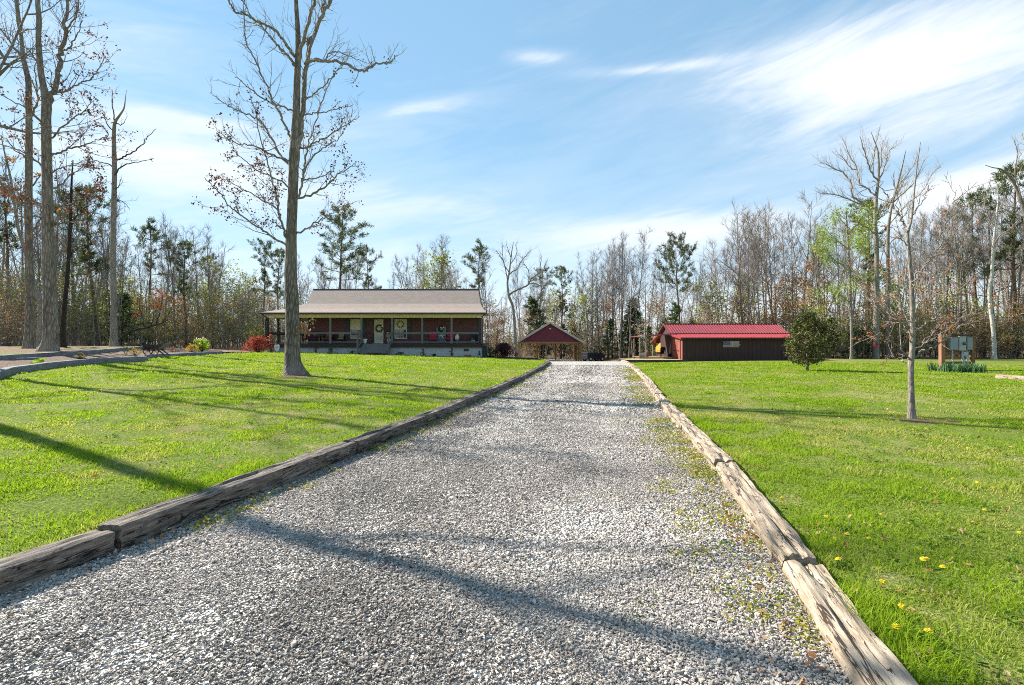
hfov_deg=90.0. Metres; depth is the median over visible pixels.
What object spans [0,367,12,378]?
landscape timber
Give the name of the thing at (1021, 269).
bare tree
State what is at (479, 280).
bare tree
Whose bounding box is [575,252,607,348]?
bare tree
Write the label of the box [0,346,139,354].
bed
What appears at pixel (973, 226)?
bare tree
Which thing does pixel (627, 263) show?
bare tree
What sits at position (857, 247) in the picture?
leafing tree
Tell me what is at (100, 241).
bare tree
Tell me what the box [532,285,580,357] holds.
understory tree
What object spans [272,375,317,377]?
bare soil
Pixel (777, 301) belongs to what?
understory tree
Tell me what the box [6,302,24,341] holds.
understory tree
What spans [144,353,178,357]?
landscape timber
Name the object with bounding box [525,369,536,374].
landscape timber
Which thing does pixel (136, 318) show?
understory tree
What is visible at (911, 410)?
maple tree
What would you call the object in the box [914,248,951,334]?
bare tree
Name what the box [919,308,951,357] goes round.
understory tree
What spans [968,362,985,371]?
iris clump
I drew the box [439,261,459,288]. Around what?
bare tree
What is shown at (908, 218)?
bare tree
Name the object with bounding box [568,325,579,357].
evergreen tree
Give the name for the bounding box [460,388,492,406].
landscape timber
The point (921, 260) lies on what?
bare tree
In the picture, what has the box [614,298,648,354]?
understory tree
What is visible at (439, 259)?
understory tree
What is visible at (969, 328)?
understory tree
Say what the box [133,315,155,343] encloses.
understory tree
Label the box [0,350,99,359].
landscape timber
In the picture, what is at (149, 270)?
bare tree
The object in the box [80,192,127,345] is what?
bare tree
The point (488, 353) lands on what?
green shrub
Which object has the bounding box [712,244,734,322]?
bare tree
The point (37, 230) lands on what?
bare tree
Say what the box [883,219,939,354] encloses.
bare tree
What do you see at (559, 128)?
sky
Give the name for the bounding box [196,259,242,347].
understory tree
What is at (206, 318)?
understory tree
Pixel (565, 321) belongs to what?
understory tree
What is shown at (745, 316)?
understory tree
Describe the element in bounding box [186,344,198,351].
golden shrub
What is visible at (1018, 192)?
spreading tree
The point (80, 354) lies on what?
dwarf conifer
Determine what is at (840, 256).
bare tree
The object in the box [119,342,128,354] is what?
rose bush
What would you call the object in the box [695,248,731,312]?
bare tree
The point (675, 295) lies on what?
bare tree
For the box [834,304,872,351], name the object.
understory tree
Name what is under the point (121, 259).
bare tree
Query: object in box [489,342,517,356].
purple maple shrub
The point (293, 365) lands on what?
oak tree
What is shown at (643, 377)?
landscape timber
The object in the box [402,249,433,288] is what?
bare tree
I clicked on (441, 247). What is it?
bare tree
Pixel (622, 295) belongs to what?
bare tree
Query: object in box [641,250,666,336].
bare tree
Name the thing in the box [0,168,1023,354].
woods
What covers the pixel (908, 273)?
bare tree
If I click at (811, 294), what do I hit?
understory tree
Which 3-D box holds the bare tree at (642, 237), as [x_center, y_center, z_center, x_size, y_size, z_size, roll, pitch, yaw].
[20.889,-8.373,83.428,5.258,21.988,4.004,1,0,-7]
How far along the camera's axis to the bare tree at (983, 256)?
59.13 m
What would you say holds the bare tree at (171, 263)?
on the forest floor
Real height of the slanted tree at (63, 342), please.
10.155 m
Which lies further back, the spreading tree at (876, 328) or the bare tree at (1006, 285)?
the bare tree at (1006, 285)
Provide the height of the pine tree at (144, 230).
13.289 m
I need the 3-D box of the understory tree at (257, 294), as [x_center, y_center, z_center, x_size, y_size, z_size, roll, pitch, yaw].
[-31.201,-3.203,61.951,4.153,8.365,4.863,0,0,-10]
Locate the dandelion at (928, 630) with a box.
[924,628,932,638]
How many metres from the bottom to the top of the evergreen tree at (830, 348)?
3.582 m
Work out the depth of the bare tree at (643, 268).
73.45 m
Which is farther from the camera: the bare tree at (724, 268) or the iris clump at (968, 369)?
the bare tree at (724, 268)
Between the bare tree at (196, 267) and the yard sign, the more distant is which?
the bare tree at (196, 267)
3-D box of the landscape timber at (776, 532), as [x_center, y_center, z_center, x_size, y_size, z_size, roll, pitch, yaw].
[2.165,1.474,4.614,0.263,0.235,2.691,0,0,13]
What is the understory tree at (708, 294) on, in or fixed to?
on the forest floor
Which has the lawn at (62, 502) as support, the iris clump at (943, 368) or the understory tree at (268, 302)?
the iris clump at (943, 368)
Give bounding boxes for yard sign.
[274,344,279,350]
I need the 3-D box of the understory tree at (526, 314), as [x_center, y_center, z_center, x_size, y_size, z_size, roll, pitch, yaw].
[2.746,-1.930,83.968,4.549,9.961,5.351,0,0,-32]
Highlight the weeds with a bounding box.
[0,366,1023,684]
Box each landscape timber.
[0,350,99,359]
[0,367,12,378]
[0,530,115,595]
[8,358,38,359]
[11,362,50,373]
[51,358,96,367]
[96,356,147,363]
[97,347,138,352]
[98,442,356,549]
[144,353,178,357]
[178,352,201,355]
[202,351,222,354]
[343,415,427,454]
[418,399,466,424]
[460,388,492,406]
[486,381,509,393]
[504,376,520,385]
[505,357,537,359]
[520,373,529,379]
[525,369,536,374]
[533,366,541,371]
[640,374,648,381]
[645,378,653,386]
[648,384,661,396]
[654,394,671,409]
[663,405,692,430]
[681,424,732,470]
[714,461,817,571]
[782,560,917,684]
[995,374,1023,380]
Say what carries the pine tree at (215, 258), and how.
on the forest floor
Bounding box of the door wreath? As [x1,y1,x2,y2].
[375,324,382,331]
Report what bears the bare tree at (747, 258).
on the forest floor
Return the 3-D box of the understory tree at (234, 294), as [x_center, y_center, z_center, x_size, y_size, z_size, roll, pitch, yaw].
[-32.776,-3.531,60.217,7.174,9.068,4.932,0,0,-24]
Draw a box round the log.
[122,343,136,345]
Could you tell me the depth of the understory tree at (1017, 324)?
57.27 m
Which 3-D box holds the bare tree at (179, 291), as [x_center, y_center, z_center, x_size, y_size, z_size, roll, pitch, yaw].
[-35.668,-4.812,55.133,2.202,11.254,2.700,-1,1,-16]
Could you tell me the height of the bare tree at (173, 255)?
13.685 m
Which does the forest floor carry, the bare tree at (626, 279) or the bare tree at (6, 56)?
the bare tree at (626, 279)
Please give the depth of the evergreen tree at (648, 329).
69.82 m
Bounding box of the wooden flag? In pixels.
[723,341,739,346]
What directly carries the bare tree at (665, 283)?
on the forest floor
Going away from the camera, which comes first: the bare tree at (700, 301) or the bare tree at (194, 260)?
the bare tree at (194, 260)
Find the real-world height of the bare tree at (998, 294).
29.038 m
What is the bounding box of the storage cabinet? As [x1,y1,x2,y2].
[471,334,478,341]
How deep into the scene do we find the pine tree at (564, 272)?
83.36 m
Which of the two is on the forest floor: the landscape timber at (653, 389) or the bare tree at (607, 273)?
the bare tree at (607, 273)
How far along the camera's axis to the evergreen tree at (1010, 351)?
57.71 m
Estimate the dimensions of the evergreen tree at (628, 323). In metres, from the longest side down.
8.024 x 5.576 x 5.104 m
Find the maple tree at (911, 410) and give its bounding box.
[847,142,1002,418]
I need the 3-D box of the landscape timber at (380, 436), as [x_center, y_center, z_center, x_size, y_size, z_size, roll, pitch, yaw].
[-1.898,1.420,8.100,0.260,0.246,2.539,0,0,12]
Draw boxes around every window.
[350,319,359,338]
[395,319,406,338]
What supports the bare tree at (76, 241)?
on the forest floor
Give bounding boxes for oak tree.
[0,0,75,348]
[0,0,137,351]
[191,0,406,375]
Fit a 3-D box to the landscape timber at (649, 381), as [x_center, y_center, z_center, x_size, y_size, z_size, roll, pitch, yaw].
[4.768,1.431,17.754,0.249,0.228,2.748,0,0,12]
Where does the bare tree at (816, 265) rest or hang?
on the forest floor
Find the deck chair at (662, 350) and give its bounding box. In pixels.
[657,347,665,356]
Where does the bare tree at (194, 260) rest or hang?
on the forest floor
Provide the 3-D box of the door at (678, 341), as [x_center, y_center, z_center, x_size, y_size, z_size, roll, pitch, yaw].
[16.948,0.840,52.120,0.096,2.120,1.000,0,0,0]
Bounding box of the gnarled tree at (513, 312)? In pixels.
[489,236,547,356]
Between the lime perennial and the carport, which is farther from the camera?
the carport
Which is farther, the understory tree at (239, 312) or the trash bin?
the understory tree at (239, 312)
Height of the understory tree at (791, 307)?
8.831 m
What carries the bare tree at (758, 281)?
on the forest floor
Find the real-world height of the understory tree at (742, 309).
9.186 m
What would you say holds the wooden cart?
on the mulch bed at (59, 358)
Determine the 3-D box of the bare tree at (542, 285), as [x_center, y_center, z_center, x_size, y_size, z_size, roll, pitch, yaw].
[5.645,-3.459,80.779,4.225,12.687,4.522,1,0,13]
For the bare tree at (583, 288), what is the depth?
81.60 m
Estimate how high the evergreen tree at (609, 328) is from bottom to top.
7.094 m
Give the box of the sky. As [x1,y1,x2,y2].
[0,0,1023,342]
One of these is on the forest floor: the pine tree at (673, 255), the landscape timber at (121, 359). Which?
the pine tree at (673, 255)
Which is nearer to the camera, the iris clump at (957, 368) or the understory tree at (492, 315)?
the iris clump at (957, 368)
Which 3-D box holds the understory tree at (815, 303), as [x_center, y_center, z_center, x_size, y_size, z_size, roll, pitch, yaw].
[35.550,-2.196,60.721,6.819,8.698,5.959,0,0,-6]
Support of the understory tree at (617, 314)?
on the forest floor
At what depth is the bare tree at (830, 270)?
60.62 m
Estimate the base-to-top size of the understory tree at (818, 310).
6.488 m
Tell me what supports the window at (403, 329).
in the porch house
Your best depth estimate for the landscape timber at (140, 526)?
4.54 m
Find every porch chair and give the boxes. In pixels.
[321,334,333,341]
[337,334,344,341]
[428,331,437,341]
[444,331,455,341]
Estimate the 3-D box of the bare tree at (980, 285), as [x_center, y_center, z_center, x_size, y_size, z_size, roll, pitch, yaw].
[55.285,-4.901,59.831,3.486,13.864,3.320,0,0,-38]
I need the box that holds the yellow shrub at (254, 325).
[245,323,271,349]
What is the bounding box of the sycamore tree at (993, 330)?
[955,185,1023,358]
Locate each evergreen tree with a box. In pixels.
[99,291,154,345]
[520,296,567,358]
[526,316,551,357]
[550,323,568,358]
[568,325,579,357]
[595,318,618,358]
[614,310,642,355]
[623,295,654,354]
[641,325,655,355]
[647,317,669,355]
[664,302,682,322]
[813,330,837,358]
[817,317,847,357]
[838,326,861,357]
[855,328,871,357]
[896,334,918,357]
[924,326,946,357]
[1000,339,1023,357]
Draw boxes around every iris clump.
[927,363,939,370]
[935,363,953,371]
[947,362,963,372]
[958,362,976,372]
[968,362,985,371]
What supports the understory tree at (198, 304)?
on the forest floor
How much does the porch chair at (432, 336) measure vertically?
1.029 m
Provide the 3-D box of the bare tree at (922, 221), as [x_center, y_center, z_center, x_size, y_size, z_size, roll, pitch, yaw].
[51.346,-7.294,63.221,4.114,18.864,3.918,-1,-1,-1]
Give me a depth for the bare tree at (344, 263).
80.98 m
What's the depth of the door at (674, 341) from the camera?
53.17 m
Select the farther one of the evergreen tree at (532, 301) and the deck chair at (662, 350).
the evergreen tree at (532, 301)
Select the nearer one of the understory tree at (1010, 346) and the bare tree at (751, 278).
the understory tree at (1010, 346)
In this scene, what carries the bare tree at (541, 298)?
on the forest floor
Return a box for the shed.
[618,323,801,362]
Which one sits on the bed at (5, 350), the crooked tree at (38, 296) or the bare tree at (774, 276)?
the crooked tree at (38, 296)
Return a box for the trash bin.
[482,345,487,356]
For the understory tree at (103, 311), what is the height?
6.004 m
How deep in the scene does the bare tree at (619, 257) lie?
82.16 m
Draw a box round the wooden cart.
[143,343,171,354]
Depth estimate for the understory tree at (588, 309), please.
85.19 m
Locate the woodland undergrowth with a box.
[0,229,1023,360]
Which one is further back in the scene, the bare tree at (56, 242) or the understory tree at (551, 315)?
the understory tree at (551, 315)
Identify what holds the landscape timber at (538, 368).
on the lawn at (62, 502)
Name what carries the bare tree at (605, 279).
on the forest floor
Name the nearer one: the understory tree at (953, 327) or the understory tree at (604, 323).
the understory tree at (953, 327)
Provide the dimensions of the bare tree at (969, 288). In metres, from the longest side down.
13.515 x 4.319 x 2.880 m
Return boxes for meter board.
[938,334,974,368]
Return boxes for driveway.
[0,359,849,684]
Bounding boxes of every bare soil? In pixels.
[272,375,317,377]
[887,418,956,423]
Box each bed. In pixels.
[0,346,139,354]
[0,348,248,367]
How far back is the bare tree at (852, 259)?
62.98 m
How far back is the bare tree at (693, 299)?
64.55 m
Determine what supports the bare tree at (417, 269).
on the forest floor
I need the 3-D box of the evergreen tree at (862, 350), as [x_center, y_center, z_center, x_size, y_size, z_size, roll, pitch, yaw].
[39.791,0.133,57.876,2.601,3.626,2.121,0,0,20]
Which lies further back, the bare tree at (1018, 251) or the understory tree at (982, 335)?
the bare tree at (1018, 251)
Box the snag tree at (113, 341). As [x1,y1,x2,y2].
[94,87,155,346]
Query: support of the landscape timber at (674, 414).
on the lawn at (62, 502)
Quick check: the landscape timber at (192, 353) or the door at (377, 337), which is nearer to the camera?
the landscape timber at (192, 353)
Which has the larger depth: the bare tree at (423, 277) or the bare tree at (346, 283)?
the bare tree at (346, 283)
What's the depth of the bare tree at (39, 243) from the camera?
40.90 m
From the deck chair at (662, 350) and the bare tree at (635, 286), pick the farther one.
the bare tree at (635, 286)
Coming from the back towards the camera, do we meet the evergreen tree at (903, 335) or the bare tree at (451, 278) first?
the bare tree at (451, 278)
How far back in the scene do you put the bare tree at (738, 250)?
65.89 m
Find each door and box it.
[372,318,384,342]
[673,340,676,358]
[677,340,680,358]
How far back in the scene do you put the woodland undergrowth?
51.25 m
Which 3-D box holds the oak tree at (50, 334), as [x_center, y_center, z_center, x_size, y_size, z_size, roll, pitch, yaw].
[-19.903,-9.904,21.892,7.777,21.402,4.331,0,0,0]
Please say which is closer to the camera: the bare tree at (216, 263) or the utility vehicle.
the bare tree at (216, 263)
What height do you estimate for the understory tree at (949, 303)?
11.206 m
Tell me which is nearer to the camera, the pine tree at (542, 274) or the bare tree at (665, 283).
the bare tree at (665, 283)
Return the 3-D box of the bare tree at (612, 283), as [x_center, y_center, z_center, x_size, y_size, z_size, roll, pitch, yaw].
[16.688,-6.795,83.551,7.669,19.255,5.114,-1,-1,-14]
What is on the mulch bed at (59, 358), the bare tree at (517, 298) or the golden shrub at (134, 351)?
the golden shrub at (134, 351)
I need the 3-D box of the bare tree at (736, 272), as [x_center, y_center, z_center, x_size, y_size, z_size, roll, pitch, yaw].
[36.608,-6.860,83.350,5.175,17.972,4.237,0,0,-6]
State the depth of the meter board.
27.49 m
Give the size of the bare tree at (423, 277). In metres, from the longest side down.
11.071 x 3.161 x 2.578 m
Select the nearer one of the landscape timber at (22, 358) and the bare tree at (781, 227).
the landscape timber at (22, 358)
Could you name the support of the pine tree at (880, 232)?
on the forest floor
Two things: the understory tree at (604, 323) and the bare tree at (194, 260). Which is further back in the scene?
the understory tree at (604, 323)
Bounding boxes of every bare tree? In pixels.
[0,0,99,149]
[0,155,11,218]
[4,207,71,291]
[16,221,41,290]
[24,196,66,275]
[33,162,92,271]
[34,178,109,283]
[54,201,97,279]
[78,203,145,344]
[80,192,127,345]
[91,213,119,309]
[104,243,142,294]
[108,238,133,287]
[116,235,138,334]
[117,244,157,314]
[131,239,161,343]
[142,226,181,296]
[150,209,187,340]
[151,250,183,305]
[153,229,188,341]
[157,252,187,299]
[166,256,188,346]
[169,223,219,331]
[169,250,189,347]
[183,255,200,345]
[192,221,234,347]
[195,244,228,344]
[201,261,228,345]
[205,261,224,337]
[235,271,254,345]
[271,257,297,323]
[297,253,315,302]
[309,253,335,288]
[314,259,330,288]
[337,252,362,288]
[341,274,351,288]
[351,248,365,288]
[390,254,414,288]
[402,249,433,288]
[403,241,427,288]
[418,234,458,288]
[418,265,430,288]
[439,252,461,288]
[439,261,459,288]
[441,271,458,288]
[450,265,465,288]
[465,256,505,354]
[479,278,490,341]
[484,293,498,345]
[509,258,527,355]
[512,273,524,332]
[527,269,540,300]
[532,273,552,357]
[538,283,559,358]
[566,270,582,357]
[573,260,606,349]
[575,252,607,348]
[579,281,611,349]
[580,248,607,359]
[593,243,613,345]
[595,237,622,349]
[595,240,631,355]
[600,266,624,355]
[606,267,626,357]
[607,245,630,356]
[607,262,624,351]
[609,242,632,351]
[609,246,640,356]
[612,248,651,357]
[613,230,635,357]
[619,278,635,358]
[620,250,666,334]
[628,227,654,352]
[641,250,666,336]
[641,260,687,317]
[648,282,670,330]
[657,250,675,316]
[666,276,688,308]
[677,263,706,322]
[678,259,711,319]
[690,236,733,322]
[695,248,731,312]
[695,264,716,322]
[699,198,781,322]
[702,271,721,322]
[709,211,764,321]
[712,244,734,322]
[720,205,780,320]
[720,242,735,322]
[722,204,799,313]
[722,247,750,320]
[723,225,760,321]
[726,214,767,318]
[730,234,769,322]
[730,247,765,322]
[733,211,802,321]
[738,199,782,322]
[745,233,757,321]
[749,228,766,319]
[755,244,784,321]
[758,221,792,320]
[771,213,803,297]
[773,219,811,297]
[777,188,846,311]
[778,211,811,309]
[791,255,822,316]
[797,211,839,314]
[798,226,833,317]
[803,227,852,354]
[806,209,861,324]
[806,236,835,308]
[819,234,852,321]
[826,260,853,357]
[830,221,860,357]
[831,224,850,326]
[842,209,882,312]
[845,258,872,318]
[857,226,885,299]
[861,260,891,303]
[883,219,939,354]
[892,238,922,309]
[896,201,937,357]
[905,247,943,313]
[909,220,938,345]
[910,208,939,354]
[912,209,936,300]
[913,191,979,355]
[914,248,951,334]
[923,222,951,357]
[924,215,947,348]
[927,201,985,334]
[927,205,963,356]
[929,205,984,322]
[933,199,991,320]
[933,203,1003,356]
[935,177,1022,357]
[935,197,970,356]
[947,206,979,318]
[952,253,985,333]
[955,198,1003,357]
[969,184,1015,337]
[974,244,999,357]
[977,236,1021,323]
[984,196,1023,357]
[991,184,1023,357]
[994,242,1022,324]
[999,209,1023,283]
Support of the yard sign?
on the lawn at (62, 502)
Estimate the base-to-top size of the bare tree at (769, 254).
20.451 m
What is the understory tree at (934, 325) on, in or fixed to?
on the forest floor
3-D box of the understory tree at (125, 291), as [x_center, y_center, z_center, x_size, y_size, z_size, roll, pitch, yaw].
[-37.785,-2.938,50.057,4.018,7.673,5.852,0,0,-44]
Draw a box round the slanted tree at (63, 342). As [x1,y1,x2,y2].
[54,160,103,346]
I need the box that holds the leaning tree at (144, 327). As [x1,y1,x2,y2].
[118,285,180,341]
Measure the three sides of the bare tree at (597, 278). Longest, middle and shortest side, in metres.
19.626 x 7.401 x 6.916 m
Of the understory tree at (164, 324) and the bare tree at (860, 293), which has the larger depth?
the bare tree at (860, 293)
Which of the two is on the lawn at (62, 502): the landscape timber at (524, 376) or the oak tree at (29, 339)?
the landscape timber at (524, 376)
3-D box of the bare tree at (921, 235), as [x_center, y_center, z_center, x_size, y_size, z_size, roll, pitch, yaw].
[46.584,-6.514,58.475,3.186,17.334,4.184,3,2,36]
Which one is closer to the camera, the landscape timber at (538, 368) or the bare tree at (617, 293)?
the landscape timber at (538, 368)
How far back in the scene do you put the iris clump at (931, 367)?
26.26 m
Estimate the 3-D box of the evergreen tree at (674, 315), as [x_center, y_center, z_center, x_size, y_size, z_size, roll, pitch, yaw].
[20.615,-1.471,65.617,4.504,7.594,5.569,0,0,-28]
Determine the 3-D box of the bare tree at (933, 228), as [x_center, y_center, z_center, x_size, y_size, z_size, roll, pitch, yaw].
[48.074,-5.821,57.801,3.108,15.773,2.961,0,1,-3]
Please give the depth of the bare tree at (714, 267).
88.11 m
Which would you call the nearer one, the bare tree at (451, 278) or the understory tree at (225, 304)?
the understory tree at (225, 304)
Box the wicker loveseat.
[303,331,321,341]
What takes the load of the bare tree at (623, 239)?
on the forest floor
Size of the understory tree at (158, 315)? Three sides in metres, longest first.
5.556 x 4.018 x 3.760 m
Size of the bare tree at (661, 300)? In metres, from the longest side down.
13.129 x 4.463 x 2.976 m
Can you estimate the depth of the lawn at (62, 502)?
6.79 m
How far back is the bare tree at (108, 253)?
54.77 m
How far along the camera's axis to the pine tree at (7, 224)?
46.25 m
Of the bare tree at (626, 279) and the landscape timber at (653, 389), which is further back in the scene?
the bare tree at (626, 279)
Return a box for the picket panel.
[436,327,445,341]
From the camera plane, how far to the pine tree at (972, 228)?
62.09 m
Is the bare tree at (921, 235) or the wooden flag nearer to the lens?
the wooden flag
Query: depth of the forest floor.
69.12 m
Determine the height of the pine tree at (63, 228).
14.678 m
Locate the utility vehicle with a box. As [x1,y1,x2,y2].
[582,346,604,360]
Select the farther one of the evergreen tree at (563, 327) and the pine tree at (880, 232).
the evergreen tree at (563, 327)
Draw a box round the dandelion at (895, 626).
[890,623,900,632]
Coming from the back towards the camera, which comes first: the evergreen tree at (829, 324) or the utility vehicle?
the utility vehicle
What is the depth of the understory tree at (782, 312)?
66.97 m
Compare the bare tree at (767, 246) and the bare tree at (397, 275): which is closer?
the bare tree at (767, 246)
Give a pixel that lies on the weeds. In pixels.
(714, 472)
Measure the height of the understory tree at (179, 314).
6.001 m
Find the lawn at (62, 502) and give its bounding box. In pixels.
[0,350,1023,684]
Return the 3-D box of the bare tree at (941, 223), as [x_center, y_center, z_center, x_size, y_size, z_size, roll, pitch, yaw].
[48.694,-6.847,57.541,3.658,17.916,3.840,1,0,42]
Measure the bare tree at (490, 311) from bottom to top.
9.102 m
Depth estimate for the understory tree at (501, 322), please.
67.25 m
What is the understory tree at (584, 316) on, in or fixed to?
on the forest floor
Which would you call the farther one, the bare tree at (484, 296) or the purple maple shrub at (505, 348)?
the bare tree at (484, 296)
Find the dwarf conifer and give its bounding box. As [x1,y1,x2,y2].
[76,352,86,358]
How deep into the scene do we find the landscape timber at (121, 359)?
21.26 m
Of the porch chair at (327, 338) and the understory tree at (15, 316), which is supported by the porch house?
the porch chair at (327, 338)
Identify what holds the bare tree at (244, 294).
on the forest floor
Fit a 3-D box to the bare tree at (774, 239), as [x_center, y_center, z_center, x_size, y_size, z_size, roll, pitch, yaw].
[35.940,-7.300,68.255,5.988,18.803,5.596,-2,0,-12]
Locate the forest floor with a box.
[70,343,1023,360]
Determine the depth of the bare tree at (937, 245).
76.10 m
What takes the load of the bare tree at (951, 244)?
on the forest floor
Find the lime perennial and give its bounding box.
[30,358,44,363]
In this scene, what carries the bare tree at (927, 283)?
on the forest floor
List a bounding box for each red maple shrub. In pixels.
[242,335,272,351]
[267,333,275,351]
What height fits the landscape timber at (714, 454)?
0.220 m
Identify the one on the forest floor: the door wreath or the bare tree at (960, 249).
the bare tree at (960, 249)
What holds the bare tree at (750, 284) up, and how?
on the forest floor
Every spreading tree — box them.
[811,127,904,358]
[879,148,943,357]
[980,133,1023,236]
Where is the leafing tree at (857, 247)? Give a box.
[802,201,887,358]
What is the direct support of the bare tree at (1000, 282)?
on the forest floor
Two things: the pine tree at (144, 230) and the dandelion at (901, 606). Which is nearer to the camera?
the dandelion at (901, 606)
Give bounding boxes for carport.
[517,322,584,360]
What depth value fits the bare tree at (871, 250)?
82.81 m
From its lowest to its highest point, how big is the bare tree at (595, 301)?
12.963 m
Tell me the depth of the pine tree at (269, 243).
59.86 m
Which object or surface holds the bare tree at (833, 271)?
on the forest floor
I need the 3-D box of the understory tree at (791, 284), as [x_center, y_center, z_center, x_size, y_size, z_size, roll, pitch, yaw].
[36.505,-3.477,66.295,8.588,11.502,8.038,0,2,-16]
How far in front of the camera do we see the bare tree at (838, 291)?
60.22 m
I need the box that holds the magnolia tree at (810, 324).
[782,309,839,370]
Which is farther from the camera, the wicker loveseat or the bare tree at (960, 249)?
the bare tree at (960, 249)
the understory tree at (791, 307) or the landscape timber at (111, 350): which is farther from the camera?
the understory tree at (791, 307)
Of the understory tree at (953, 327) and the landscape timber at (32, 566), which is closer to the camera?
the landscape timber at (32, 566)
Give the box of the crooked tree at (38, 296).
[0,138,41,346]
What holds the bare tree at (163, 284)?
on the forest floor
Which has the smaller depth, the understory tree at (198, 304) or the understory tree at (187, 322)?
the understory tree at (187, 322)
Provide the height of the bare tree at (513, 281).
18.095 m
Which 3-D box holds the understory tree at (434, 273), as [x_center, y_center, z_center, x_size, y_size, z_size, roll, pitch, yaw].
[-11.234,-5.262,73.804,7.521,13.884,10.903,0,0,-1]
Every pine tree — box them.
[0,174,23,344]
[36,189,94,345]
[54,183,119,345]
[128,216,174,342]
[161,239,207,347]
[196,253,221,317]
[246,237,281,335]
[263,247,284,309]
[314,201,374,288]
[355,244,383,288]
[461,238,490,293]
[528,266,555,320]
[547,266,574,358]
[653,230,697,322]
[843,196,893,356]
[947,185,1000,356]
[964,159,1023,357]
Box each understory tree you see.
[0,267,24,314]
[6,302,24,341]
[20,272,90,334]
[70,293,103,342]
[76,287,121,344]
[102,275,143,345]
[102,306,137,342]
[119,293,154,342]
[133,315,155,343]
[142,294,184,342]
[155,316,175,346]
[157,294,195,340]
[175,279,222,347]
[177,303,208,346]
[194,299,218,341]
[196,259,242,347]
[204,274,259,347]
[206,294,237,346]
[227,293,257,347]
[230,267,262,330]
[241,281,271,337]
[257,294,282,341]
[408,246,463,288]
[419,257,457,288]
[482,299,506,354]
[483,306,511,350]
[489,316,508,350]
[517,303,536,355]
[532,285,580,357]
[545,293,584,357]
[558,291,602,350]
[573,286,601,356]
[581,298,615,350]
[598,297,627,353]
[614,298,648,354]
[631,288,674,350]
[679,276,745,322]
[694,296,726,322]
[722,274,773,322]
[722,291,755,322]
[752,277,792,330]
[756,270,822,325]
[770,294,795,334]
[778,253,848,353]
[778,292,806,352]
[791,288,845,348]
[804,303,841,353]
[833,315,855,357]
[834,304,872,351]
[847,265,923,357]
[854,288,898,357]
[869,275,950,357]
[870,294,922,356]
[879,316,904,352]
[905,293,944,353]
[918,269,1003,355]
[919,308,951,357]
[927,295,977,334]
[942,313,967,356]
[946,293,1011,357]
[955,300,991,353]
[969,313,1002,357]
[975,316,1019,358]
[989,286,1023,357]
[998,303,1023,357]
[1003,295,1023,349]
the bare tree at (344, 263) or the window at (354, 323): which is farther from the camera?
the bare tree at (344, 263)
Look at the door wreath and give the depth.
44.25 m
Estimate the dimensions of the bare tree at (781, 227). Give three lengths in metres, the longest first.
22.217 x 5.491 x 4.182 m
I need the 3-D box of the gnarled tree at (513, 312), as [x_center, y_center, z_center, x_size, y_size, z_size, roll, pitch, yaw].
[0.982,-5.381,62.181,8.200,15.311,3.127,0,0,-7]
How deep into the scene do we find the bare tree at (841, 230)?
57.62 m
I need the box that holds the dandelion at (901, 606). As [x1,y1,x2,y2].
[898,603,905,608]
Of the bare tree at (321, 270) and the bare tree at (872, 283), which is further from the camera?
the bare tree at (321, 270)
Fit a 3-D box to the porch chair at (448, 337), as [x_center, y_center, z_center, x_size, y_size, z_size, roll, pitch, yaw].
[-5.296,-0.432,43.539,0.780,1.029,0.742,0,0,20]
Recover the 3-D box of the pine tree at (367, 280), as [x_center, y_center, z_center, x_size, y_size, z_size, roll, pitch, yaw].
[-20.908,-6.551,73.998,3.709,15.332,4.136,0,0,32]
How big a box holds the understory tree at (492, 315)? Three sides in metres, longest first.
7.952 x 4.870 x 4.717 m
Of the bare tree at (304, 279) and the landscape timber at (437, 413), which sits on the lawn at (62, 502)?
the landscape timber at (437, 413)
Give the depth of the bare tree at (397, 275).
79.20 m
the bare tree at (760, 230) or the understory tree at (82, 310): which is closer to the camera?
the understory tree at (82, 310)
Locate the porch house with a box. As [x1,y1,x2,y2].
[260,289,488,356]
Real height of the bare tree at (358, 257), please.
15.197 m
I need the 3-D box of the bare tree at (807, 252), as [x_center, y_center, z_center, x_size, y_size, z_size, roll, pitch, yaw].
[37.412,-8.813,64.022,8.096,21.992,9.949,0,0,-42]
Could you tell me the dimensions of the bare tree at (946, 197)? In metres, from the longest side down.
20.529 x 7.102 x 4.736 m
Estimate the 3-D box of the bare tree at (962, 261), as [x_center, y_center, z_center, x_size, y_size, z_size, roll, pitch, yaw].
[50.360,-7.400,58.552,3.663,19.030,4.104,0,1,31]
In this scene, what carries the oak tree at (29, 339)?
on the bed at (5, 350)
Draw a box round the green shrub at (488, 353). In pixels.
[487,346,497,356]
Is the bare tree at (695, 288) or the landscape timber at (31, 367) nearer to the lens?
the landscape timber at (31, 367)
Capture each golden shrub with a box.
[129,347,142,355]
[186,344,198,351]
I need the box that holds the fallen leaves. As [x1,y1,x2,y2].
[0,349,1023,684]
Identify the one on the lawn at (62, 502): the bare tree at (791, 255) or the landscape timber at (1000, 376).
the landscape timber at (1000, 376)
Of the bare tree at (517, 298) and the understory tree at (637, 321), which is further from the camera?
the bare tree at (517, 298)
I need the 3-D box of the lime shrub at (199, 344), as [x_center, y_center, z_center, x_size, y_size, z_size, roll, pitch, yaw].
[-18.570,0.125,30.489,1.221,0.937,0.992,0,0,0]
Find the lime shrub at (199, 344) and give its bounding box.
[189,337,209,351]

